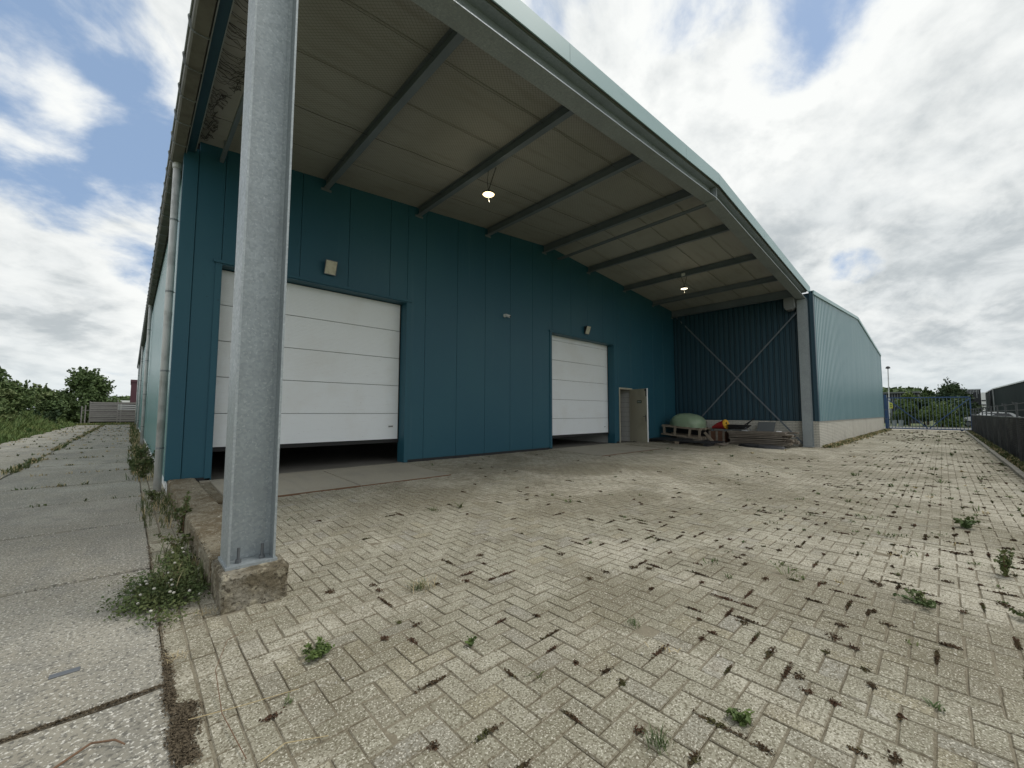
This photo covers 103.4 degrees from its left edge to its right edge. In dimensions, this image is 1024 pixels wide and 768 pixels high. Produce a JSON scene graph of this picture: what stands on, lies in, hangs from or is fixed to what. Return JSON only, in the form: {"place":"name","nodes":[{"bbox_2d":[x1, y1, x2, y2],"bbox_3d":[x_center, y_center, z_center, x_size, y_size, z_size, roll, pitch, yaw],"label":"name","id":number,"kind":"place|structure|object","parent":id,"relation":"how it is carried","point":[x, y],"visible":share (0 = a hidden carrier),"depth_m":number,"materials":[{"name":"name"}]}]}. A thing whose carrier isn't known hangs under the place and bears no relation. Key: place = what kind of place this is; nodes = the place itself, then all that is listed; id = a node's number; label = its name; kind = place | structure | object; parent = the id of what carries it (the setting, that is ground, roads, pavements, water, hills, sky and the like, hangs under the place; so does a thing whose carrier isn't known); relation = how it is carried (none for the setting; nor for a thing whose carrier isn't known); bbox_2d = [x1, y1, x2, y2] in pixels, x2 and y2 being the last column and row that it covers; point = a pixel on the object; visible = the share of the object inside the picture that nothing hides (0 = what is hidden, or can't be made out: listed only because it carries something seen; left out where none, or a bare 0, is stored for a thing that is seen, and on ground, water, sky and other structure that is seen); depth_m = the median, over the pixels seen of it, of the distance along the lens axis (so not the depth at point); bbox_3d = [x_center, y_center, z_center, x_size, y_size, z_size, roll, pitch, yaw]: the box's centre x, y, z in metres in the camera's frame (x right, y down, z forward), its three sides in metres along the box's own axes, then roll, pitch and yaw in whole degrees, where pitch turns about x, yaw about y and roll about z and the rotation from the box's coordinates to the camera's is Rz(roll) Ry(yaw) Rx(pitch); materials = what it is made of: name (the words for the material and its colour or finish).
{"place":"outdoors","nodes":[
{"label":"outdoors","id":0,"kind":"place"},
{"bbox_2d":[0,425,177,767],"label":"concrete path","id":1,"kind":"structure","parent":0,"point":[68,554],"depth_m":2.69,"materials":[{"name":"concrete"}]},
{"bbox_2d":[48,666,80,679],"bbox_3d":[-2.307,1.490,2.086,0.110,0.006,0.040,4,-5,-43],"label":"metal slot","id":2,"kind":"object","parent":1,"relation":"on","point":[65,672],"visible":1,"depth_m":2.08,"materials":[{"name":"grey metal"}]},
{"bbox_2d":[53,739,125,767],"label":"dry stalk","id":3,"kind":"object","parent":1,"relation":"on","point":[83,748],"visible":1,"depth_m":1.62,"materials":[{"name":"brown"}]},
{"bbox_2d":[0,546,210,767],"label":"loose soil","id":4,"kind":"structure","parent":0,"point":[182,729],"depth_m":1.77,"materials":[{"name":"brown soil"}]},
{"bbox_2d":[199,463,450,503],"bbox_3d":[-3.293,1.779,7.454,3.812,0.168,2.022,4,-5,-43],"label":"concrete apron","id":5,"kind":"object","parent":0,"point":[296,483],"visible":0.56,"depth_m":7.39,"materials":[{"name":"grey concrete"}]},
{"bbox_2d":[0,0,1023,408],"label":"sky","id":6,"kind":"structure","parent":0,"point":[878,144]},
{"bbox_2d":[76,420,970,765],"bbox_3d":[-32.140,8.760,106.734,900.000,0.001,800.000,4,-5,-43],"label":"ground","id":7,"kind":"structure","parent":0,"point":[932,422],"depth_m":42.92,"materials":[{"name":"concrete"}]},
{"bbox_2d":[0,366,14,390],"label":"broad tree","id":8,"kind":"object","parent":7,"relation":"on","point":[3,372],"visible":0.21,"depth_m":29.01,"materials":[{"name":"green plant"}]},
{"bbox_2d":[0,396,17,423],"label":"bramble bush","id":9,"kind":"object","parent":7,"relation":"on","point":[3,410],"visible":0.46,"depth_m":23.87,"materials":[{"name":"green plant"}]},
{"bbox_2d":[0,382,41,420],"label":"bramble bush","id":10,"kind":"object","parent":7,"relation":"on","point":[19,402],"visible":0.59,"depth_m":27.79,"materials":[{"name":"green plant"}]},
{"bbox_2d":[1,376,44,410],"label":"bramble bush","id":11,"kind":"object","parent":7,"relation":"on","point":[18,385],"visible":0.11,"depth_m":34.67,"materials":[{"name":"green plant"}]},
{"bbox_2d":[23,383,69,415],"bbox_3d":[-45.889,1.996,39.235,4.095,4.256,3.740,4,-5,-43],"label":"bramble bush","id":12,"kind":"object","parent":7,"relation":"on","point":[49,393],"visible":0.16,"depth_m":39.32,"materials":[{"name":"green plant"}]},
{"bbox_2d":[32,409,61,422],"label":"bramble bush","id":13,"kind":"object","parent":7,"relation":"on","point":[54,415],"visible":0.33,"depth_m":32.94,"materials":[{"name":"green plant"}]},
{"bbox_2d":[30,398,67,421],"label":"bramble bush","id":14,"kind":"object","parent":7,"relation":"on","point":[52,406],"visible":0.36,"depth_m":36.95,"materials":[{"name":"green plant"}]},
{"bbox_2d":[0,410,128,443],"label":"verge grass","id":15,"kind":"structure","parent":7,"relation":"on","point":[9,429],"depth_m":24.92,"materials":[{"name":"green plant"}]},
{"bbox_2d":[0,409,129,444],"bbox_3d":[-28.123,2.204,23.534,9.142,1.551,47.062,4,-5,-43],"label":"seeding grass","id":16,"kind":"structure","parent":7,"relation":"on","point":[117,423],"depth_m":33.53,"materials":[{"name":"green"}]},
{"bbox_2d":[58,393,88,422],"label":"bramble bush","id":17,"kind":"object","parent":7,"relation":"on","point":[74,416],"visible":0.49,"depth_m":42.58,"materials":[{"name":"green plant"}]},
{"bbox_2d":[80,405,89,422],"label":"wire fence","id":18,"kind":"object","parent":7,"relation":"on","point":[85,410],"visible":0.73,"depth_m":41.19,"materials":[{"name":"metal"}]},
{"bbox_2d":[54,366,121,422],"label":"broad tree","id":19,"kind":"object","parent":7,"relation":"on","point":[90,385],"visible":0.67,"depth_m":47.43,"materials":[{"name":"green plant"}]},
{"bbox_2d":[88,401,135,422],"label":"slat fence","id":20,"kind":"object","parent":7,"relation":"on","point":[111,412],"visible":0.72,"depth_m":42.61,"materials":[{"name":"white paint"}]},
{"bbox_2d":[112,395,129,400],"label":"hedge","id":21,"kind":"object","parent":7,"relation":"on","point":[126,397],"visible":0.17,"depth_m":92.87,"materials":[{"name":"green plant"}]},
{"bbox_2d":[130,380,136,401],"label":"maroon building","id":22,"kind":"structure","parent":7,"relation":"on","point":[133,393],"depth_m":58.45,"materials":[{"name":"red"}]},
{"bbox_2d":[167,478,222,590],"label":"kerb wall","id":23,"kind":"structure","parent":7,"relation":"on","point":[203,523],"depth_m":4.26,"materials":[{"name":"concrete"}]},
{"bbox_2d":[135,0,814,571],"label":"warehouse","id":24,"kind":"structure","parent":7,"relation":"on","point":[369,146],"depth_m":8.45,"materials":[{"name":"teal paint"}]},
{"bbox_2d":[212,270,400,451],"bbox_3d":[-4.082,-0.375,8.620,3.685,3.375,0.056,4,-5,-43],"label":"roller door","id":25,"kind":"structure","parent":24,"relation":"in","point":[341,383],"depth_m":8.76,"materials":[{"name":"white metal"}]},
{"bbox_2d":[324,259,337,275],"bbox_3d":[-3.819,-2.453,8.508,0.240,0.304,0.161,4,-5,-43],"label":"floodlight","id":26,"kind":"object","parent":24,"relation":"attached to","point":[330,268],"visible":1,"depth_m":8.49,"materials":[{"name":"beige plastic"}]},
{"bbox_2d":[482,168,495,201],"bbox_3d":[-0.463,-3.979,8.079,0.244,0.686,0.259,4,-5,-43],"label":"pendant lamp","id":27,"kind":"object","parent":24,"relation":"hanging from","point":[488,193],"visible":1,"depth_m":8.06,"materials":[{"name":"white plastic"}]},
{"bbox_2d":[552,335,608,437],"bbox_3d":[2.447,0.135,14.746,3.700,3.510,0.056,4,-5,-43],"label":"roller door","id":28,"kind":"structure","parent":24,"relation":"in","point":[579,368],"depth_m":14.72,"materials":[{"name":"white metal"}]},
{"bbox_2d":[584,326,590,334],"bbox_3d":[2.738,-1.958,14.661,0.240,0.304,0.161,4,-5,-43],"label":"floodlight","id":29,"kind":"object","parent":24,"relation":"attached to","point":[587,329],"visible":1,"depth_m":14.64,"materials":[{"name":"beige plastic"}]},
{"bbox_2d":[631,388,648,441],"bbox_3d":[5.074,1.238,16.144,0.084,2.095,0.920,2,-4,-24],"label":"personnel door","id":30,"kind":"structure","parent":24,"relation":"in","point":[639,397],"depth_m":16.10,"materials":[{"name":"white paint"}]},
{"bbox_2d":[681,273,687,292],"bbox_3d":[6.331,-3.713,14.881,0.244,0.714,0.244,4,-5,-43],"label":"pendant lamp","id":31,"kind":"object","parent":24,"relation":"hanging from","point":[683,287],"visible":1,"depth_m":14.85,"materials":[{"name":"white plastic"}]},
{"bbox_2d":[783,297,796,311],"bbox_3d":[11.222,-3.229,16.325,0.475,0.525,0.360,4,-5,-43],"label":"metal box","id":32,"kind":"object","parent":24,"relation":"attached to","point":[789,304],"visible":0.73,"depth_m":16.18,"materials":[{"name":"grey paint"}]},
{"bbox_2d":[673,290,884,447],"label":"storage hall","id":33,"kind":"structure","parent":7,"relation":"on","point":[846,379],"depth_m":17.99,"materials":[{"name":"blue metal"}]},
{"bbox_2d":[886,366,890,425],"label":"street lamp","id":34,"kind":"object","parent":7,"relation":"on","point":[888,368],"visible":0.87,"depth_m":43.96,"materials":[{"name":"grey metal"}]},
{"bbox_2d":[890,413,897,425],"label":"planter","id":35,"kind":"object","parent":7,"relation":"on","point":[893,420],"visible":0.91,"depth_m":42.75,"materials":[{"name":"grey"}]},
{"bbox_2d":[895,413,904,425],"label":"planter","id":36,"kind":"object","parent":7,"relation":"on","point":[901,422],"visible":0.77,"depth_m":42.35,"materials":[{"name":"grey"}]},
{"bbox_2d":[889,406,913,425],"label":"dark shrub","id":37,"kind":"object","parent":7,"relation":"on","point":[905,417],"visible":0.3,"depth_m":42.51,"materials":[{"name":"green plant"}]},
{"bbox_2d":[883,391,921,422],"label":"shed","id":38,"kind":"structure","parent":7,"relation":"on","point":[899,394],"depth_m":56.68,"materials":[{"name":"black"}]},
{"bbox_2d":[883,386,921,398],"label":"wood","id":39,"kind":"object","parent":7,"relation":"on","point":[900,389],"visible":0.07,"depth_m":97.06,"materials":[{"name":"green plant"}]},
{"bbox_2d":[893,392,918,425],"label":"leafy shrub","id":40,"kind":"object","parent":7,"relation":"on","point":[910,403],"visible":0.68,"depth_m":42.37,"materials":[{"name":"green plant"}]},
{"bbox_2d":[910,396,937,425],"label":"dark shrub","id":41,"kind":"object","parent":7,"relation":"on","point":[924,403],"visible":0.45,"depth_m":42.09,"materials":[{"name":"green plant"}]},
{"bbox_2d":[919,387,935,424],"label":"tree","id":42,"kind":"object","parent":7,"relation":"on","point":[926,392],"visible":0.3,"depth_m":45.96,"materials":[{"name":"green plant"}]},
{"bbox_2d":[916,398,965,426],"bbox_3d":[42.585,2.860,40.259,2.912,2.883,3.397,4,-5,-43],"label":"leafy shrub","id":43,"kind":"object","parent":7,"relation":"on","point":[947,417],"visible":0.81,"depth_m":39.75,"materials":[{"name":"green plant"}]},
{"bbox_2d":[930,376,984,424],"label":"tree","id":44,"kind":"object","parent":7,"relation":"on","point":[951,389],"visible":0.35,"depth_m":42.80,"materials":[{"name":"green plant"}]},
{"bbox_2d":[946,395,969,425],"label":"dark shrub","id":45,"kind":"object","parent":7,"relation":"on","point":[961,411],"visible":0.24,"depth_m":40.35,"materials":[{"name":"green plant"}]},
{"bbox_2d":[966,389,981,409],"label":"black shed","id":46,"kind":"structure","parent":7,"relation":"on","point":[976,393],"depth_m":52.59,"materials":[{"name":"black"}]},
{"bbox_2d":[981,392,985,410],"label":"white building","id":47,"kind":"structure","parent":7,"relation":"on","point":[983,400],"depth_m":65.15,"materials":[{"name":"white paint"}]},
{"bbox_2d":[964,412,1019,426],"bbox_3d":[46.442,3.463,39.513,4.265,1.495,1.740,-4,-6,45],"label":"parked car","id":48,"kind":"object","parent":7,"relation":"on","point":[968,424],"visible":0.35,"depth_m":38.95,"materials":[{"name":"white paint"}]},
{"bbox_2d":[965,431,1023,479],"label":"kerb","id":49,"kind":"structure","parent":7,"relation":"on","point":[1016,470],"depth_m":11.21,"materials":[{"name":"concrete"}]},
{"bbox_2d":[137,430,1023,767],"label":"paved yard","id":50,"kind":"structure","parent":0,"point":[371,708],"depth_m":2.64,"materials":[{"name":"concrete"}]},
{"bbox_2d":[128,453,154,477],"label":"weed","id":51,"kind":"object","parent":50,"relation":"on","point":[147,462],"visible":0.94,"depth_m":8.27,"materials":[{"name":"green plant"}]},
{"bbox_2d":[132,444,154,462],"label":"weed","id":52,"kind":"object","parent":50,"relation":"on","point":[137,451],"visible":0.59,"depth_m":9.68,"materials":[{"name":"green"}]},
{"bbox_2d":[88,542,213,630],"bbox_3d":[-2.748,1.503,3.132,0.712,0.128,1.743,4,-5,-43],"label":"clover patch","id":53,"kind":"object","parent":50,"relation":"on","point":[177,592],"visible":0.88,"depth_m":2.90,"materials":[{"name":"green plant"}]},
{"bbox_2d":[143,488,164,503],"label":"weed","id":54,"kind":"object","parent":50,"relation":"on","point":[154,494],"visible":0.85,"depth_m":5.87,"materials":[{"name":"green"}]},
{"bbox_2d":[153,527,193,551],"bbox_3d":[-3.186,1.518,3.929,0.292,0.208,0.392,48,-48,-85],"label":"weed","id":55,"kind":"object","parent":50,"relation":"on","point":[185,539],"visible":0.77,"depth_m":3.86,"materials":[{"name":"green plant"}]},
{"bbox_2d":[163,649,192,663],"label":"grass tuft","id":56,"kind":"object","parent":50,"relation":"on","point":[176,656],"visible":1,"depth_m":2.23,"materials":[{"name":"beige plant"}]},
{"bbox_2d":[169,491,192,533],"bbox_3d":[-3.677,1.421,4.490,0.235,0.480,0.243,2,-4,-25],"label":"weed","id":57,"kind":"object","parent":50,"relation":"on","point":[181,509],"visible":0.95,"depth_m":4.48,"materials":[{"name":"green plant"}]},
{"bbox_2d":[191,605,218,618],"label":"grass tuft","id":58,"kind":"object","parent":50,"relation":"on","point":[202,612],"visible":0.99,"depth_m":2.69,"materials":[{"name":"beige plant"}]},
{"bbox_2d":[215,632,246,758],"bbox_3d":[-1.370,1.444,1.962,0.125,0.053,1.065,3,-5,-34],"label":"dry stalk","id":59,"kind":"object","parent":50,"relation":"on","point":[221,707],"visible":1,"depth_m":1.80,"materials":[{"name":"brown"}]},
{"bbox_2d":[188,689,297,719],"bbox_3d":[-1.219,1.470,1.855,0.427,0.008,0.014,2,-4,-27],"label":"dry stalk","id":60,"kind":"object","parent":50,"relation":"on","point":[240,705],"visible":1,"depth_m":1.84,"materials":[{"name":"beige plant"}]},
{"bbox_2d":[210,553,288,614],"bbox_3d":[-1.956,1.464,3.005,0.405,0.286,0.500,4,-5,-43],"label":"column footing","id":61,"kind":"object","parent":50,"relation":"on","point":[234,590],"depth_m":2.83,"materials":[{"name":"concrete"}]},
{"bbox_2d":[260,735,327,761],"bbox_3d":[-0.871,1.452,1.628,0.239,0.014,0.046,2,-5,-29],"label":"dry stalk","id":62,"kind":"object","parent":50,"relation":"on","point":[291,742],"visible":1,"depth_m":1.63,"materials":[{"name":"beige plant"}]},
{"bbox_2d":[299,636,334,661],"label":"weed","id":63,"kind":"object","parent":50,"relation":"on","point":[320,649],"visible":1,"depth_m":2.25,"materials":[{"name":"green plant"}]},
{"bbox_2d":[401,574,435,590],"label":"grass tuft","id":64,"kind":"object","parent":50,"relation":"on","point":[420,584],"visible":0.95,"depth_m":3.10,"materials":[{"name":"green plant"}]},
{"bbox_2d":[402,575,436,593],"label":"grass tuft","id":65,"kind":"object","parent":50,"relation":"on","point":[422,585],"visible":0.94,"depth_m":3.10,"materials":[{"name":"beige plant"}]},
{"bbox_2d":[464,635,476,646],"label":"weed","id":66,"kind":"object","parent":50,"relation":"on","point":[470,641],"visible":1,"depth_m":2.34,"materials":[{"name":"green plant"}]},
{"bbox_2d":[0,422,1023,592],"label":"weeds","id":67,"kind":"object","parent":50,"relation":"on","point":[166,500],"visible":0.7,"depth_m":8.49,"materials":[{"name":"green plant"}]},
{"bbox_2d":[259,430,1023,767],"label":"moss","id":68,"kind":"object","parent":50,"relation":"on","point":[713,720],"visible":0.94,"depth_m":2.75,"materials":[{"name":"green plant"}]},
{"bbox_2d":[287,430,1023,711],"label":"yard weeds","id":69,"kind":"object","parent":50,"relation":"on","point":[802,577],"visible":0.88,"depth_m":5.63,"materials":[{"name":"green plant"}]},
{"bbox_2d":[639,718,679,754],"bbox_3d":[0.601,1.438,1.640,0.157,0.061,0.182,4,-5,-43],"label":"grass tuft","id":70,"kind":"object","parent":50,"relation":"on","point":[661,739],"visible":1,"depth_m":1.65,"materials":[{"name":"green plant"}]},
{"bbox_2d":[296,467,1023,732],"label":"grit","id":71,"kind":"object","parent":50,"relation":"on","point":[662,609],"visible":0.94,"depth_m":3.02,"materials":[{"name":"beige"}]},
{"bbox_2d":[649,437,725,446],"bbox_3d":[7.086,2.341,16.507,1.680,0.194,2.500,4,-5,-43],"label":"black pallet","id":72,"kind":"object","parent":50,"relation":"on","point":[706,443],"visible":0.94,"depth_m":16.20,"materials":[{"name":"black plastic"}]},
{"bbox_2d":[695,431,728,445],"bbox_3d":[8.078,2.179,16.251,1.305,0.518,1.273,4,-5,-43],"label":"wooden pallet","id":73,"kind":"object","parent":50,"relation":"on","point":[711,439],"visible":0.64,"depth_m":16.34,"materials":[{"name":"brown wood"}]},
{"bbox_2d":[661,424,714,438],"bbox_3d":[7.785,2.088,17.916,1.460,0.442,1.720,4,-1,-43],"label":"wooden pallet","id":74,"kind":"object","parent":73,"relation":"on","point":[690,432],"visible":0.73,"depth_m":17.79,"materials":[{"name":"brown wood"}]},
{"bbox_2d":[670,413,706,427],"bbox_3d":[7.810,1.587,17.909,1.452,0.570,1.324,3,-1,44],"label":"wrapped bale","id":75,"kind":"object","parent":74,"relation":"on","point":[689,420],"visible":1,"depth_m":17.43},
{"bbox_2d":[709,430,729,441],"bbox_3d":[8.916,2.235,17.292,0.852,0.485,0.640,4,-5,-43],"label":"wooden crate","id":76,"kind":"object","parent":50,"relation":"on","point":[717,435],"visible":0.71,"depth_m":16.98,"materials":[{"name":"brown wood"}]},
{"bbox_2d":[711,429,745,430],"bbox_3d":[9.038,1.940,16.965,0.450,0.090,1.250,4,-5,-43],"label":"grey board","id":77,"kind":"object","parent":76,"relation":"on","point":[728,429],"visible":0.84,"depth_m":16.74,"materials":[{"name":"grey"}]},
{"bbox_2d":[712,420,728,428],"bbox_3d":[8.829,1.705,17.168,0.400,0.400,0.662,4,-5,-43],"label":"red cone","id":78,"kind":"object","parent":77,"relation":"on","point":[722,424],"visible":0.94,"depth_m":17.01,"materials":[{"name":"red plastic"}]},
{"bbox_2d":[727,418,753,430],"bbox_3d":[9.367,1.664,16.671,0.640,0.520,1.015,4,-5,-43],"label":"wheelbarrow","id":79,"kind":"object","parent":77,"relation":"on","point":[736,426],"visible":0.95,"depth_m":16.50,"materials":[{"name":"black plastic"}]},
{"bbox_2d":[724,707,754,727],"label":"weed","id":80,"kind":"object","parent":50,"relation":"on","point":[742,719],"visible":1,"depth_m":1.76,"materials":[{"name":"green plant"}]},
{"bbox_2d":[727,442,788,445],"bbox_3d":[9.610,2.361,15.893,0.210,0.044,2.110,4,-5,-43],"label":"timber plank","id":81,"kind":"object","parent":50,"relation":"on","point":[757,443],"visible":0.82,"depth_m":15.90,"materials":[{"name":"wood"}]},
{"bbox_2d":[730,441,792,444],"bbox_3d":[9.691,2.292,15.799,0.210,0.044,2.115,4,-6,-44],"label":"timber plank","id":82,"kind":"object","parent":81,"relation":"on","point":[763,442],"visible":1,"depth_m":15.60,"materials":[{"name":"wood"}]},
{"bbox_2d":[730,439,784,442],"bbox_3d":[9.625,2.239,15.907,0.210,0.042,1.863,4,-5,-43],"label":"timber plank","id":83,"kind":"object","parent":82,"relation":"on","point":[757,440],"visible":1,"depth_m":15.84,"materials":[{"name":"wood"}]},
{"bbox_2d":[729,438,785,440],"bbox_3d":[9.618,2.173,15.886,0.210,0.045,1.928,4,-6,-43],"label":"timber plank","id":84,"kind":"object","parent":83,"relation":"on","point":[758,439],"visible":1,"depth_m":15.76,"materials":[{"name":"wood"}]},
{"bbox_2d":[729,436,787,438],"bbox_3d":[9.632,2.090,15.873,0.210,0.046,2.005,4,-6,-43],"label":"timber plank","id":85,"kind":"object","parent":84,"relation":"on","point":[760,437],"visible":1,"depth_m":15.73,"materials":[{"name":"wood"}]},
{"bbox_2d":[729,434,782,436],"bbox_3d":[9.578,2.031,15.932,0.210,0.046,1.849,4,-6,-44],"label":"timber plank","id":86,"kind":"object","parent":85,"relation":"on","point":[755,435],"visible":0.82,"depth_m":15.79,"materials":[{"name":"wood"}]},
{"bbox_2d":[728,432,793,435],"bbox_3d":[9.700,1.962,15.830,0.210,0.048,2.207,4,-5,-43],"label":"timber plank","id":87,"kind":"object","parent":86,"relation":"on","point":[761,434],"visible":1,"depth_m":15.79,"materials":[{"name":"wood"}]},
{"bbox_2d":[727,431,786,433],"bbox_3d":[9.603,1.907,15.945,0.210,0.049,2.033,4,-6,-43],"label":"timber plank","id":88,"kind":"object","parent":87,"relation":"on","point":[758,432],"visible":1,"depth_m":15.79,"materials":[{"name":"wood"}]},
{"bbox_2d":[756,422,775,431],"bbox_3d":[10.487,1.759,16.693,0.270,0.380,0.650,4,-5,-43],"label":"leaning sheet","id":89,"kind":"object","parent":88,"relation":"on","point":[765,426],"visible":0.86,"depth_m":16.67,"materials":[{"name":"grey"}]},
{"bbox_2d":[738,443,785,449],"bbox_3d":[9.437,2.344,15.292,0.906,0.143,1.599,4,-5,-43],"label":"folded sheet","id":90,"kind":"object","parent":50,"relation":"on","point":[764,446],"visible":0.95,"depth_m":15.10,"materials":[{"name":"black plastic"}]},
{"bbox_2d":[645,432,990,651],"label":"dry yard weeds","id":91,"kind":"object","parent":50,"relation":"on","point":[983,512],"visible":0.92,"depth_m":5.48,"materials":[{"name":"brown plant"}]},
{"bbox_2d":[893,588,938,607],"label":"weed","id":92,"kind":"object","parent":50,"relation":"on","point":[930,603],"visible":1,"depth_m":2.89,"materials":[{"name":"green plant"}]},
{"bbox_2d":[953,516,979,528],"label":"weed","id":93,"kind":"object","parent":50,"relation":"on","point":[967,522],"visible":1,"depth_m":4.76,"materials":[{"name":"green plant"}]},
{"bbox_2d":[993,548,1016,576],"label":"weed","id":94,"kind":"object","parent":50,"relation":"on","point":[1004,565],"visible":1,"depth_m":3.35,"materials":[{"name":"green plant"}]},
{"bbox_2d":[1008,607,1023,617],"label":"weed","id":95,"kind":"object","parent":50,"relation":"on","point":[1014,611],"visible":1,"depth_m":2.68,"materials":[{"name":"green plant"}]},
{"bbox_2d":[548,444,661,455],"bbox_3d":[3.160,2.208,13.486,3.564,0.153,2.062,4,-5,-43],"label":"concrete apron","id":96,"kind":"object","parent":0,"point":[605,449],"visible":0.69,"depth_m":13.19,"materials":[{"name":"grey concrete"}]},
{"bbox_2d":[892,429,959,430],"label":"driveway","id":97,"kind":"structure","parent":0,"point":[923,429],"depth_m":33.62,"materials":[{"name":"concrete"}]},
{"bbox_2d":[884,395,887,428],"bbox_3d":[30.988,2.328,33.506,0.270,2.860,0.190,4,-5,-43],"label":"gate post","id":98,"kind":"object","parent":97,"relation":"on","point":[886,409],"visible":0.88,"depth_m":33.43,"materials":[{"name":"metal"}]},
{"bbox_2d":[887,396,971,430],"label":"sliding gate","id":99,"kind":"structure","parent":97,"relation":"on","point":[969,398],"depth_m":31.77,"materials":[{"name":"blue metal"}]},
{"bbox_2d":[884,426,970,429],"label":"road","id":100,"kind":"structure","parent":0,"point":[929,427],"depth_m":38.50,"materials":[{"name":"asphalt"}]},
{"bbox_2d":[985,380,1023,416],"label":"dark hall","id":101,"kind":"structure","parent":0,"point":[1007,394],"depth_m":43.36,"materials":[{"name":"black metal"}]},
{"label":"fence verge","id":102,"kind":"structure","parent":0,"visible":0},
{"bbox_2d":[970,402,1023,460],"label":"screen fence","id":103,"kind":"object","parent":102,"relation":"on","point":[1005,432],"visible":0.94,"depth_m":14.14,"materials":[{"name":"grey"}]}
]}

